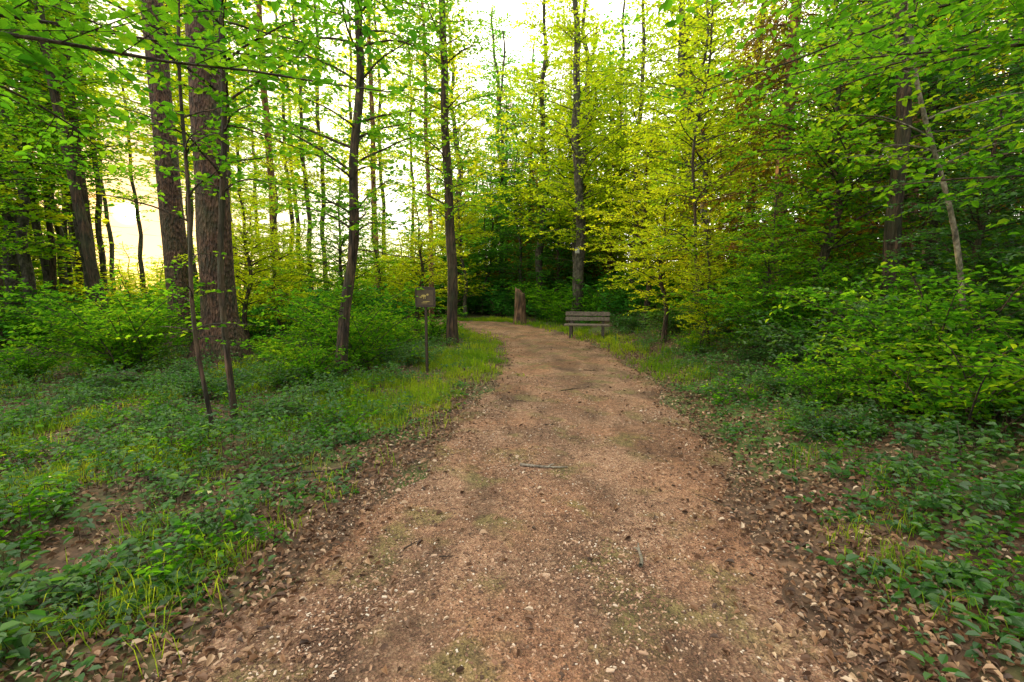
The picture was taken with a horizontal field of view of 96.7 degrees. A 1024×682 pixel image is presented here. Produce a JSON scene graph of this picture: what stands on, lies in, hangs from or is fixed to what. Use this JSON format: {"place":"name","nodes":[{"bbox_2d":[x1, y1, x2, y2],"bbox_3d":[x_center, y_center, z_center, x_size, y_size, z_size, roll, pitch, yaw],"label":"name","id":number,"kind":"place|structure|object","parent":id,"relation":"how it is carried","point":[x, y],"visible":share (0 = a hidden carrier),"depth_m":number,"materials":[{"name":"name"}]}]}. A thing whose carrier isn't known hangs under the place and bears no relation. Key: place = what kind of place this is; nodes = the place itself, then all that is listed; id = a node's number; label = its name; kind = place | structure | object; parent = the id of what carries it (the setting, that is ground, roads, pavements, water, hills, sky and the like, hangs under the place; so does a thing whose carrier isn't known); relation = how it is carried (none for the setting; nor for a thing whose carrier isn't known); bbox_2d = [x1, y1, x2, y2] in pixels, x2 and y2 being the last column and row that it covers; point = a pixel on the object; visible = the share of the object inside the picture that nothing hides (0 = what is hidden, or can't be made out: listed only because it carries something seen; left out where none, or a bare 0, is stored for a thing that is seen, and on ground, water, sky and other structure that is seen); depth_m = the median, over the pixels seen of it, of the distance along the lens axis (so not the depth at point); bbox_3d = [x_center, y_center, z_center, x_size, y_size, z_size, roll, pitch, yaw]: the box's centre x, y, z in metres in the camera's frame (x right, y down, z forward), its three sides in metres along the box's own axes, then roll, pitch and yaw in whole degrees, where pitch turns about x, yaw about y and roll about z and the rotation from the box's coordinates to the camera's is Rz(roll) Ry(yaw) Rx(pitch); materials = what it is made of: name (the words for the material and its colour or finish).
{"place":"outdoors","nodes":[
{"label":"outdoors","id":0,"kind":"place"},
{"bbox_2d":[0,290,1023,681],"bbox_3d":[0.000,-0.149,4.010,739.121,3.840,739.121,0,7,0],"label":"ground","id":1,"kind":"structure","parent":0,"point":[58,558],"depth_m":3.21,"materials":[{"name":"brown plant"}]},
{"bbox_2d":[0,122,58,348],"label":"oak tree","id":2,"kind":"object","parent":1,"relation":"on","point":[7,240],"visible":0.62,"depth_m":13.37,"materials":[{"name":"plant"}]},
{"bbox_2d":[0,472,82,549],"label":"seedling","id":3,"kind":"object","parent":1,"relation":"on","point":[32,535],"visible":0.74,"depth_m":2.98,"materials":[{"name":"green plant"}]},
{"bbox_2d":[0,332,83,383],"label":"shrub","id":4,"kind":"object","parent":1,"relation":"on","point":[25,362],"visible":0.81,"depth_m":9.37,"materials":[{"name":"green plant"}]},
{"bbox_2d":[0,0,83,345],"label":"pine tree","id":5,"kind":"object","parent":1,"relation":"on","point":[21,194],"visible":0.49,"depth_m":15.18,"materials":[{"name":"plant"}]},
{"bbox_2d":[0,0,103,200],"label":"beech tree","id":6,"kind":"object","parent":1,"relation":"on","point":[25,163],"visible":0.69,"depth_m":9.39,"materials":[{"name":"green plant"}]},
{"bbox_2d":[1,4,122,309],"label":"pine tree","id":7,"kind":"object","parent":1,"relation":"on","point":[53,268],"visible":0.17,"depth_m":18.47,"materials":[{"name":"green plant"}]},
{"bbox_2d":[0,0,148,335],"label":"pine tree","id":8,"kind":"object","parent":1,"relation":"on","point":[88,248],"visible":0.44,"depth_m":15.37,"materials":[{"name":"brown plant"}]},
{"bbox_2d":[10,0,152,329],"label":"pine tree","id":9,"kind":"object","parent":1,"relation":"on","point":[72,117],"visible":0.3,"depth_m":17.32,"materials":[{"name":"green plant"}]},
{"bbox_2d":[21,495,193,609],"bbox_3d":[-2.267,1.235,2.682,0.677,0.330,0.860,-4,8,-29],"label":"seedling","id":10,"kind":"object","parent":1,"relation":"on","point":[124,545],"visible":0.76,"depth_m":2.52,"materials":[{"name":"green plant"}]},
{"bbox_2d":[0,258,215,372],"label":"shrub","id":11,"kind":"object","parent":1,"relation":"on","point":[115,356],"visible":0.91,"depth_m":9.00,"materials":[{"name":"green plant"}]},
{"bbox_2d":[26,291,199,367],"bbox_3d":[-8.397,-0.189,10.007,3.049,1.889,3.414,-4,8,-31],"label":"shrub","id":12,"kind":"object","parent":1,"relation":"on","point":[62,333],"visible":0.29,"depth_m":9.85,"materials":[{"name":"green plant"}]},
{"bbox_2d":[62,359,166,399],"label":"shrub","id":13,"kind":"object","parent":1,"relation":"on","point":[105,379],"visible":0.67,"depth_m":8.02,"materials":[{"name":"green plant"}]},
{"bbox_2d":[100,0,199,351],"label":"spruce tree","id":14,"kind":"object","parent":1,"relation":"on","point":[173,235],"visible":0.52,"depth_m":12.10,"materials":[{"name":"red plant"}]},
{"bbox_2d":[74,0,244,273],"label":"pine tree","id":15,"kind":"object","parent":1,"relation":"on","point":[151,155],"visible":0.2,"depth_m":16.06,"materials":[{"name":"plant"}]},
{"bbox_2d":[53,0,276,437],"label":"beech tree","id":16,"kind":"object","parent":1,"relation":"on","point":[191,299],"visible":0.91,"depth_m":4.74,"materials":[{"name":"green plant"}]},
{"bbox_2d":[20,0,347,423],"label":"beech tree","id":17,"kind":"object","parent":1,"relation":"on","point":[222,99],"visible":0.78,"depth_m":5.37,"materials":[{"name":"green plant"}]},
{"bbox_2d":[135,0,262,364],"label":"spruce tree","id":18,"kind":"object","parent":1,"relation":"on","point":[206,216],"visible":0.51,"depth_m":9.55,"materials":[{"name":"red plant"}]},
{"bbox_2d":[144,363,264,402],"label":"shrub","id":19,"kind":"object","parent":1,"relation":"on","point":[195,385],"visible":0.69,"depth_m":6.88,"materials":[{"name":"green plant"}]},
{"bbox_2d":[126,507,284,588],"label":"seedling","id":20,"kind":"object","parent":1,"relation":"on","point":[185,530],"visible":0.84,"depth_m":2.59,"materials":[{"name":"green plant"}]},
{"bbox_2d":[0,0,452,174],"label":"beech tree","id":21,"kind":"object","parent":1,"relation":"on","point":[31,56],"visible":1,"depth_m":2.84,"materials":[{"name":"green plant"}]},
{"bbox_2d":[174,178,316,346],"bbox_3d":[-7.332,-1.976,12.742,3.374,5.116,3.092,-2,7,-19],"label":"beech tree","id":22,"kind":"object","parent":1,"relation":"on","point":[250,287],"visible":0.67,"depth_m":12.79,"materials":[{"name":"green plant"}]},
{"bbox_2d":[193,186,300,335],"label":"beech tree","id":23,"kind":"object","parent":1,"relation":"on","point":[249,224],"visible":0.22,"depth_m":16.58,"materials":[{"name":"green plant"}]},
{"bbox_2d":[226,0,311,331],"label":"pine tree","id":24,"kind":"object","parent":1,"relation":"on","point":[268,171],"visible":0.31,"depth_m":19.45,"materials":[{"name":"green plant"}]},
{"bbox_2d":[232,158,324,340],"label":"beech tree","id":25,"kind":"object","parent":1,"relation":"on","point":[280,259],"visible":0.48,"depth_m":14.37,"materials":[{"name":"green plant"}]},
{"bbox_2d":[241,358,325,391],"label":"shrub","id":26,"kind":"object","parent":1,"relation":"on","point":[283,380],"visible":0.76,"depth_m":7.70,"materials":[{"name":"green plant"}]},
{"bbox_2d":[256,336,370,382],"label":"shrub","id":27,"kind":"object","parent":1,"relation":"on","point":[307,361],"visible":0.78,"depth_m":7.95,"materials":[{"name":"green plant"}]},
{"bbox_2d":[217,0,454,378],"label":"beech tree","id":28,"kind":"object","parent":1,"relation":"on","point":[353,205],"visible":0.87,"depth_m":8.06,"materials":[{"name":"green plant"}]},
{"bbox_2d":[240,266,443,373],"bbox_3d":[-3.563,-0.382,9.497,3.535,2.190,3.957,-5,8,-34],"label":"shrub","id":29,"kind":"object","parent":1,"relation":"on","point":[319,329],"visible":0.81,"depth_m":9.20,"materials":[{"name":"green plant"}]},
{"bbox_2d":[274,172,409,328],"bbox_3d":[-4.693,-1.952,12.736,3.374,5.116,3.092,4,8,29],"label":"beech tree","id":30,"kind":"object","parent":1,"relation":"on","point":[340,266],"visible":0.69,"depth_m":12.32,"materials":[{"name":"green plant"}]},
{"bbox_2d":[328,0,413,291],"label":"tree","id":31,"kind":"object","parent":1,"relation":"on","point":[372,123],"visible":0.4,"depth_m":21.38,"materials":[{"name":"green plant"}]},
{"bbox_2d":[342,189,419,325],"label":"beech tree","id":32,"kind":"object","parent":1,"relation":"on","point":[376,256],"visible":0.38,"depth_m":18.53,"materials":[{"name":"green plant"}]},
{"bbox_2d":[378,195,469,332],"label":"beech tree","id":33,"kind":"object","parent":1,"relation":"on","point":[411,269],"visible":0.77,"depth_m":17.00,"materials":[{"name":"green plant"}]},
{"bbox_2d":[379,0,471,325],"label":"pine tree","id":34,"kind":"object","parent":1,"relation":"on","point":[428,187],"visible":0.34,"depth_m":19.48,"materials":[{"name":"green plant"}]},
{"bbox_2d":[415,286,435,371],"bbox_3d":[-1.681,-0.123,8.927,0.390,1.880,0.083,0,7,-3],"label":"trail sign","id":35,"kind":"object","parent":1,"relation":"on","point":[425,298],"visible":0.99,"depth_m":8.82,"materials":[{"name":"brown wood"}]},
{"bbox_2d":[365,0,517,345],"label":"beech tree","id":36,"kind":"object","parent":1,"relation":"on","point":[450,212],"visible":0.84,"depth_m":12.37,"materials":[{"name":"green plant"}]},
{"bbox_2d":[404,0,518,314],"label":"beech tree","id":37,"kind":"object","parent":1,"relation":"on","point":[471,70],"visible":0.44,"depth_m":26.39,"materials":[{"name":"green plant"}]},
{"bbox_2d":[433,153,498,317],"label":"beech tree","id":38,"kind":"object","parent":1,"relation":"on","point":[458,224],"visible":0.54,"depth_m":25.02,"materials":[{"name":"green plant"}]},
{"bbox_2d":[466,168,515,313],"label":"beech tree","id":39,"kind":"object","parent":1,"relation":"on","point":[492,228],"visible":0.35,"depth_m":28.16,"materials":[{"name":"green plant"}]},
{"bbox_2d":[456,4,545,271],"bbox_3d":[-0.920,-12.558,32.538,6.244,21.285,7.097,3,8,27],"label":"beech tree","id":40,"kind":"object","parent":1,"relation":"on","point":[495,66],"visible":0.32,"depth_m":31.87,"materials":[{"name":"green plant"}]},
{"bbox_2d":[0,282,1023,681],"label":"ground cover plants","id":41,"kind":"object","parent":1,"relation":"on","point":[960,570],"visible":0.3,"depth_m":3.43,"materials":[{"name":"green plant"}]},
{"bbox_2d":[0,0,1023,335],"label":"distant forest","id":42,"kind":"object","parent":1,"relation":"on","point":[30,266],"visible":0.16,"depth_m":26.43,"materials":[{"name":"green plant"}]},
{"bbox_2d":[0,305,1023,678],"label":"grass","id":43,"kind":"structure","parent":1,"relation":"on","point":[480,357],"depth_m":5.65,"materials":[{"name":"green plant"}]},
{"bbox_2d":[0,206,1023,353],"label":"distant undergrowth","id":44,"kind":"object","parent":1,"relation":"on","point":[600,300],"visible":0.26,"depth_m":18.02,"materials":[{"name":"green plant"}]},
{"bbox_2d":[484,146,555,287],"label":"beech tree","id":45,"kind":"object","parent":1,"relation":"on","point":[518,253],"visible":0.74,"depth_m":26.23,"materials":[{"name":"green plant"}]},
{"bbox_2d":[492,114,554,304],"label":"spruce tree","id":46,"kind":"object","parent":1,"relation":"on","point":[517,240],"visible":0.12,"depth_m":29.97,"materials":[{"name":"green plant"}]},
{"bbox_2d":[477,0,599,316],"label":"beech tree","id":47,"kind":"object","parent":1,"relation":"on","point":[546,65],"visible":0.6,"depth_m":23.81,"materials":[{"name":"green plant"}]},
{"bbox_2d":[515,160,600,299],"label":"beech tree","id":48,"kind":"object","parent":1,"relation":"on","point":[559,266],"visible":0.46,"depth_m":24.30,"materials":[{"name":"green plant"}]},
{"bbox_2d":[519,44,606,305],"bbox_3d":[3.499,-9.494,26.336,5.934,16.257,5.917,5,8,34],"label":"spruce tree","id":49,"kind":"object","parent":1,"relation":"on","point":[565,275],"visible":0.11,"depth_m":25.97,"materials":[{"name":"green plant"}]},
{"bbox_2d":[510,0,648,323],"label":"beech tree","id":50,"kind":"object","parent":1,"relation":"on","point":[575,134],"visible":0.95,"depth_m":18.49,"materials":[{"name":"green plant"}]},
{"bbox_2d":[536,17,632,299],"bbox_3d":[4.699,-9.787,26.169,6.995,16.474,6.565,1,7,9],"label":"beech tree","id":51,"kind":"object","parent":1,"relation":"on","point":[591,125],"visible":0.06,"depth_m":25.97,"materials":[{"name":"green plant"}]},
{"bbox_2d":[564,311,609,337],"bbox_3d":[2.387,-0.513,14.478,1.400,0.838,0.596,1,7,12],"label":"park bench","id":52,"kind":"object","parent":1,"relation":"on","point":[572,318],"visible":0.91,"depth_m":14.57,"materials":[{"name":"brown wood"}]},
{"bbox_2d":[526,0,661,307],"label":"beech tree","id":53,"kind":"object","parent":1,"relation":"on","point":[587,91],"visible":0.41,"depth_m":21.21,"materials":[{"name":"green plant"}]},
{"bbox_2d":[565,72,649,285],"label":"beech tree","id":54,"kind":"object","parent":1,"relation":"on","point":[609,263],"visible":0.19,"depth_m":22.66,"materials":[{"name":"green plant"}]},
{"bbox_2d":[568,0,691,305],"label":"beech tree","id":55,"kind":"object","parent":1,"relation":"on","point":[643,42],"visible":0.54,"depth_m":18.66,"materials":[{"name":"green plant"}]},
{"bbox_2d":[570,119,700,324],"bbox_3d":[4.450,-3.721,15.639,4.578,6.944,4.196,3,7,25],"label":"beech tree","id":56,"kind":"object","parent":1,"relation":"on","point":[631,205],"visible":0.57,"depth_m":15.16,"materials":[{"name":"green plant"}]},
{"bbox_2d":[602,174,722,342],"bbox_3d":[3.796,-1.921,11.683,2.892,4.385,2.650,3,7,23],"label":"beech tree","id":57,"kind":"object","parent":1,"relation":"on","point":[660,273],"visible":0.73,"depth_m":11.40,"materials":[{"name":"green plant"}]},
{"bbox_2d":[634,303,698,334],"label":"shrub","id":58,"kind":"object","parent":1,"relation":"on","point":[676,321],"visible":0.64,"depth_m":12.21,"materials":[{"name":"green plant"}]},
{"bbox_2d":[609,0,760,286],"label":"beech tree","id":59,"kind":"object","parent":1,"relation":"on","point":[674,34],"visible":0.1,"depth_m":21.31,"materials":[{"name":"green plant"}]},
{"bbox_2d":[596,0,782,300],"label":"beech tree","id":60,"kind":"object","parent":1,"relation":"on","point":[676,8],"visible":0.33,"depth_m":15.83,"materials":[{"name":"green plant"}]},
{"bbox_2d":[606,0,788,349],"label":"beech tree","id":61,"kind":"object","parent":1,"relation":"on","point":[698,123],"visible":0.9,"depth_m":9.24,"materials":[{"name":"green plant"}]},
{"bbox_2d":[618,0,792,327],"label":"beech tree","id":62,"kind":"object","parent":1,"relation":"on","point":[687,142],"visible":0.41,"depth_m":12.39,"materials":[{"name":"green plant"}]},
{"bbox_2d":[666,210,750,353],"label":"beech tree","id":63,"kind":"object","parent":1,"relation":"on","point":[706,323],"visible":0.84,"depth_m":9.08,"materials":[{"name":"green plant"}]},
{"bbox_2d":[679,0,813,291],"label":"spruce tree","id":64,"kind":"object","parent":1,"relation":"on","point":[718,67],"visible":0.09,"depth_m":17.18,"materials":[{"name":"green plant"}]},
{"bbox_2d":[657,251,861,353],"bbox_3d":[4.472,-0.653,8.297,3.470,1.920,3.100,-2,7,-13],"label":"shrub","id":65,"kind":"object","parent":1,"relation":"on","point":[732,311],"visible":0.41,"depth_m":7.92,"materials":[{"name":"green plant"}]},
{"bbox_2d":[699,178,835,359],"bbox_3d":[4.323,-1.074,7.866,1.988,3.289,2.169,4,8,28],"label":"beech tree","id":66,"kind":"object","parent":1,"relation":"on","point":[767,260],"visible":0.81,"depth_m":7.70,"materials":[{"name":"green plant"}]},
{"bbox_2d":[659,0,891,294],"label":"spruce tree","id":67,"kind":"object","parent":1,"relation":"on","point":[767,57],"visible":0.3,"depth_m":10.25,"materials":[{"name":"green plant"}]},
{"bbox_2d":[739,368,831,397],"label":"shrub","id":68,"kind":"object","parent":1,"relation":"on","point":[770,382],"visible":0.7,"depth_m":5.83,"materials":[{"name":"green plant"}]},
{"bbox_2d":[712,0,859,268],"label":"beech tree","id":69,"kind":"object","parent":1,"relation":"on","point":[767,175],"visible":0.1,"depth_m":14.37,"materials":[{"name":"green plant"}]},
{"bbox_2d":[730,314,841,363],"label":"shrub","id":70,"kind":"object","parent":1,"relation":"on","point":[775,329],"visible":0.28,"depth_m":7.33,"materials":[{"name":"green plant"}]},
{"bbox_2d":[701,263,880,355],"bbox_3d":[4.704,-0.483,7.772,2.961,1.638,2.645,1,7,6],"label":"shrub","id":71,"kind":"object","parent":1,"relation":"on","point":[789,311],"visible":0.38,"depth_m":7.38,"materials":[{"name":"green plant"}]},
{"bbox_2d":[763,361,879,410],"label":"shrub","id":72,"kind":"object","parent":1,"relation":"on","point":[826,394],"visible":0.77,"depth_m":5.15,"materials":[{"name":"green plant"}]},
{"bbox_2d":[769,393,881,444],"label":"shrub","id":73,"kind":"object","parent":1,"relation":"on","point":[820,425],"visible":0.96,"depth_m":4.31,"materials":[{"name":"green plant"}]},
{"bbox_2d":[633,0,1023,227],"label":"beech tree","id":74,"kind":"object","parent":1,"relation":"on","point":[807,34],"visible":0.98,"depth_m":3.82,"materials":[{"name":"green plant"}]},
{"bbox_2d":[711,290,957,376],"bbox_3d":[4.532,-0.072,6.555,2.020,1.344,2.840,-6,9,-41],"label":"shrub","id":75,"kind":"object","parent":1,"relation":"on","point":[799,358],"visible":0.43,"depth_m":6.63,"materials":[{"name":"green plant"}]},
{"bbox_2d":[769,328,919,399],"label":"shrub","id":76,"kind":"object","parent":1,"relation":"on","point":[810,365],"visible":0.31,"depth_m":5.38,"materials":[{"name":"green plant"}]},
{"bbox_2d":[726,224,964,300],"bbox_3d":[7.676,-1.750,10.901,4.082,2.528,4.570,1,7,9],"label":"shrub","id":77,"kind":"object","parent":1,"relation":"on","point":[840,260],"visible":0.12,"depth_m":10.59,"materials":[{"name":"green plant"}]},
{"bbox_2d":[713,0,1021,336],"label":"beech tree","id":78,"kind":"object","parent":1,"relation":"on","point":[837,204],"visible":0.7,"depth_m":7.87,"materials":[{"name":"green plant"}]},
{"bbox_2d":[744,0,1023,313],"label":"beech tree","id":79,"kind":"object","parent":1,"relation":"on","point":[892,229],"visible":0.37,"depth_m":6.93,"materials":[{"name":"green plant"}]},
{"bbox_2d":[753,232,1023,388],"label":"shrub","id":80,"kind":"object","parent":1,"relation":"on","point":[936,313],"visible":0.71,"depth_m":4.72,"materials":[{"name":"green plant"}]},
{"bbox_2d":[766,0,1014,285],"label":"spruce tree","id":81,"kind":"object","parent":1,"relation":"on","point":[877,223],"visible":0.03,"depth_m":12.60,"materials":[{"name":"green plant"}]},
{"bbox_2d":[782,0,1023,351],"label":"beech tree","id":82,"kind":"object","parent":1,"relation":"on","point":[927,125],"visible":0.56,"depth_m":5.06,"materials":[{"name":"green plant"}]},
{"bbox_2d":[784,0,1023,292],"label":"beech tree","id":83,"kind":"object","parent":1,"relation":"on","point":[990,77],"visible":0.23,"depth_m":7.83,"materials":[{"name":"green plant"}]},
{"bbox_2d":[794,276,1018,383],"bbox_3d":[4.806,-0.123,5.689,2.006,1.334,2.820,6,9,42],"label":"shrub","id":84,"kind":"object","parent":1,"relation":"on","point":[890,320],"visible":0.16,"depth_m":5.27,"materials":[{"name":"green plant"}]},
{"bbox_2d":[811,244,1023,330],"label":"shrub","id":85,"kind":"object","parent":1,"relation":"on","point":[907,275],"visible":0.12,"depth_m":6.83,"materials":[{"name":"green plant"}]},
{"bbox_2d":[812,329,1023,419],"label":"shrub","id":86,"kind":"object","parent":1,"relation":"on","point":[882,397],"visible":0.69,"depth_m":4.32,"materials":[{"name":"green plant"}]},
{"bbox_2d":[816,317,1023,434],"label":"shrub","id":87,"kind":"object","parent":1,"relation":"on","point":[1006,382],"visible":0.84,"depth_m":3.83,"materials":[{"name":"green plant"}]},
{"bbox_2d":[822,0,1023,285],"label":"pine tree","id":88,"kind":"object","parent":1,"relation":"on","point":[910,245],"visible":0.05,"depth_m":9.85,"materials":[{"name":"plant"}]},
{"bbox_2d":[835,0,1023,278],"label":"beech tree","id":89,"kind":"object","parent":1,"relation":"on","point":[957,104],"visible":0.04,"depth_m":10.98,"materials":[{"name":"green plant"}]},
{"bbox_2d":[852,77,1023,326],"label":"beech tree","id":90,"kind":"object","parent":1,"relation":"on","point":[979,231],"visible":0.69,"depth_m":5.64,"materials":[{"name":"green plant"}]},
{"bbox_2d":[859,462,1023,531],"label":"seedling","id":91,"kind":"object","parent":1,"relation":"on","point":[935,482],"visible":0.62,"depth_m":2.86,"materials":[{"name":"green plant"}]},
{"bbox_2d":[886,463,1006,517],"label":"seedling","id":92,"kind":"object","parent":1,"relation":"on","point":[907,502],"visible":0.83,"depth_m":2.83,"materials":[{"name":"green plant"}]},
{"bbox_2d":[892,412,1008,446],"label":"seedling","id":93,"kind":"object","parent":1,"relation":"on","point":[980,429],"visible":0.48,"depth_m":3.59,"materials":[{"name":"green plant"}]},
{"bbox_2d":[902,420,1023,462],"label":"seedling","id":94,"kind":"object","parent":1,"relation":"on","point":[948,451],"visible":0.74,"depth_m":3.36,"materials":[{"name":"green plant"}]},
{"bbox_2d":[915,2,1023,184],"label":"beech tree","id":95,"kind":"object","parent":1,"relation":"on","point":[1021,69],"visible":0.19,"depth_m":8.09,"materials":[{"name":"green plant"}]},
{"bbox_2d":[927,425,1023,502],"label":"seedling","id":96,"kind":"object","parent":1,"relation":"on","point":[951,444],"visible":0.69,"depth_m":3.04,"materials":[{"name":"green plant"}]},
{"bbox_2d":[928,319,1023,401],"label":"shrub","id":97,"kind":"object","parent":1,"relation":"on","point":[996,327],"visible":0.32,"depth_m":4.19,"materials":[{"name":"green plant"}]},
{"bbox_2d":[957,525,1023,593],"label":"seedling","id":98,"kind":"object","parent":1,"relation":"on","point":[1019,558],"visible":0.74,"depth_m":2.28,"materials":[{"name":"green plant"}]},
{"bbox_2d":[118,319,907,681],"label":"gravel path","id":99,"kind":"structure","parent":0,"point":[400,639],"depth_m":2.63,"materials":[{"name":"brown gravel"}]},
{"bbox_2d":[10,0,1022,288],"label":"sky","id":100,"kind":"structure","parent":0,"point":[517,11],"materials":[{"name":"white"}]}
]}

